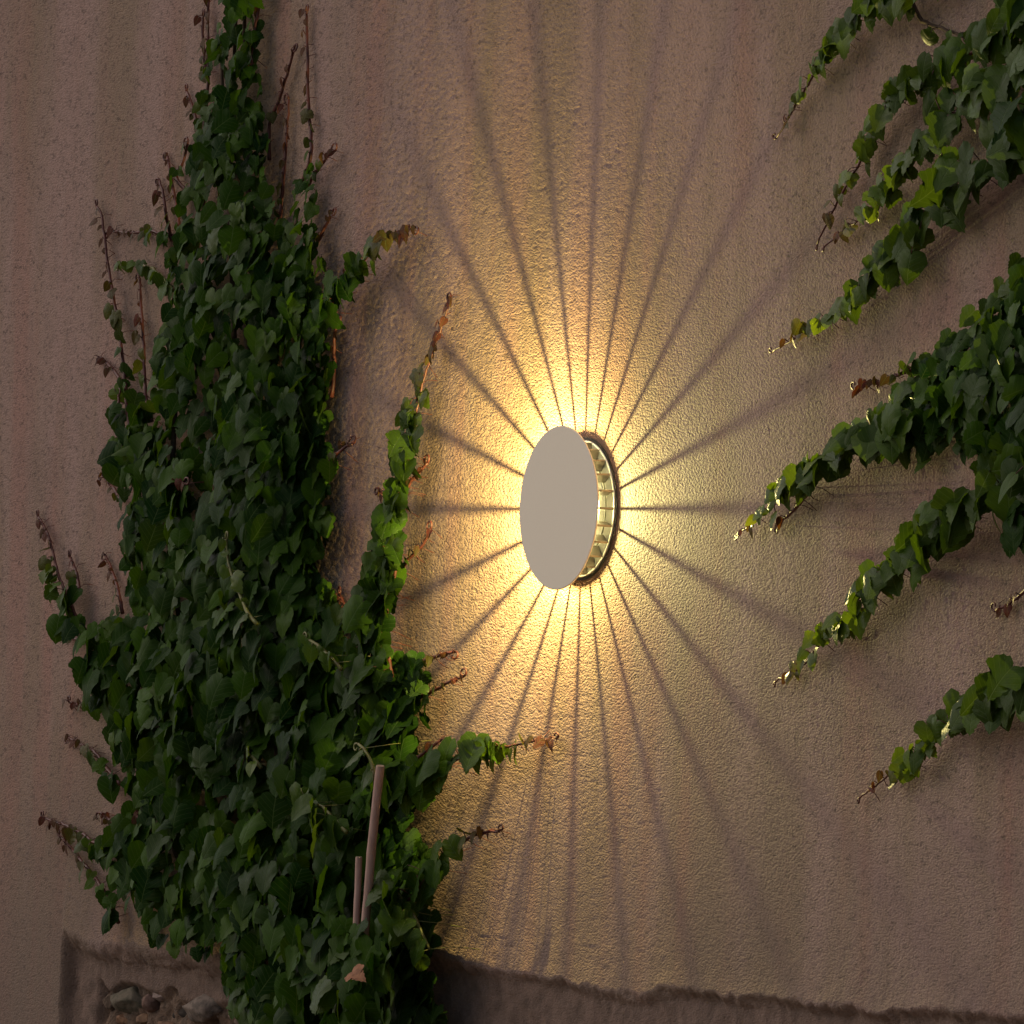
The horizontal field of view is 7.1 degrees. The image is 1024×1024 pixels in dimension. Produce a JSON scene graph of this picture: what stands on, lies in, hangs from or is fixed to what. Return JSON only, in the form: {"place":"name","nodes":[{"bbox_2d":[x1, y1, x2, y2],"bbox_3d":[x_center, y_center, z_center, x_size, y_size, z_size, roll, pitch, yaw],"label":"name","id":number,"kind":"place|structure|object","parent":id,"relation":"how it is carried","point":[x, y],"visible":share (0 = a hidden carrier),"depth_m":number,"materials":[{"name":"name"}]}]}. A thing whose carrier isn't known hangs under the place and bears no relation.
{"place":"outdoors","nodes":[
{"label":"outdoors","id":0,"kind":"place"},
{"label":"ground","id":1,"kind":"structure","parent":0,"visible":0},
{"bbox_2d":[353,857,361,924],"bbox_3d":[-0.308,1.155,15.907,0.015,0.986,0.103,2,-1,5],"label":"garden cane","id":2,"kind":"object","parent":1,"relation":"on","point":[357,891],"visible":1,"depth_m":15.87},
{"bbox_2d":[361,765,384,935],"bbox_3d":[-0.302,1.067,15.923,0.023,1.166,0.281,2,-1,-12],"label":"garden cane","id":3,"kind":"object","parent":1,"relation":"on","point":[373,831],"visible":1,"depth_m":15.83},
{"bbox_2d":[0,0,1023,1023],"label":"house wall","id":4,"kind":"structure","parent":1,"relation":"on","point":[612,210],"depth_m":15.45,"materials":[{"name":"paint"}]},
{"bbox_2d":[35,0,558,1023],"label":"climbing ivy","id":5,"kind":"object","parent":4,"relation":"attached to","point":[307,700],"visible":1,"depth_m":16.43,"materials":[{"name":"green plant"}]},
{"bbox_2d":[344,964,365,981],"bbox_3d":[-0.297,0.880,15.786,0.033,0.035,0.064,3,-1,-28],"label":"dry leaf","id":6,"kind":"object","parent":5,"relation":"attached to","point":[356,973],"visible":1,"depth_m":15.79,"materials":[{"name":"brown plant"}]},
{"bbox_2d":[520,426,617,589],"bbox_3d":[0.111,-0.007,15.488,0.057,0.307,0.307,3,-1,-28],"label":"wall lamp","id":7,"kind":"object","parent":4,"relation":"attached to","point":[568,507],"visible":1,"depth_m":15.45,"materials":[{"name":"metal"}]},
{"bbox_2d":[772,0,937,139],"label":"ivy shoot","id":8,"kind":"object","parent":4,"relation":"attached to","point":[838,38],"visible":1,"depth_m":14.60,"materials":[{"name":"green plant"}]},
{"bbox_2d":[734,252,1023,686],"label":"ivy shoot","id":9,"kind":"object","parent":4,"relation":"attached to","point":[941,399],"visible":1,"depth_m":14.22,"materials":[{"name":"green plant"}]},
{"bbox_2d":[768,110,1023,353],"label":"ivy shoot","id":10,"kind":"object","parent":4,"relation":"attached to","point":[941,197],"visible":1,"depth_m":14.27,"materials":[{"name":"green plant"}]},
{"bbox_2d":[815,0,1023,251],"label":"ivy shoot","id":11,"kind":"object","parent":4,"relation":"attached to","point":[995,35],"visible":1,"depth_m":14.27,"materials":[{"name":"green plant"}]},
{"bbox_2d":[857,654,1023,803],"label":"ivy shoot","id":12,"kind":"object","parent":4,"relation":"attached to","point":[992,699],"visible":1,"depth_m":14.08,"materials":[{"name":"green plant"}]},
{"bbox_2d":[990,590,1023,617],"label":"ivy shoot","id":13,"kind":"object","parent":4,"relation":"attached to","point":[1007,607],"visible":1,"depth_m":14.11,"materials":[{"name":"brown plant"}]}
]}

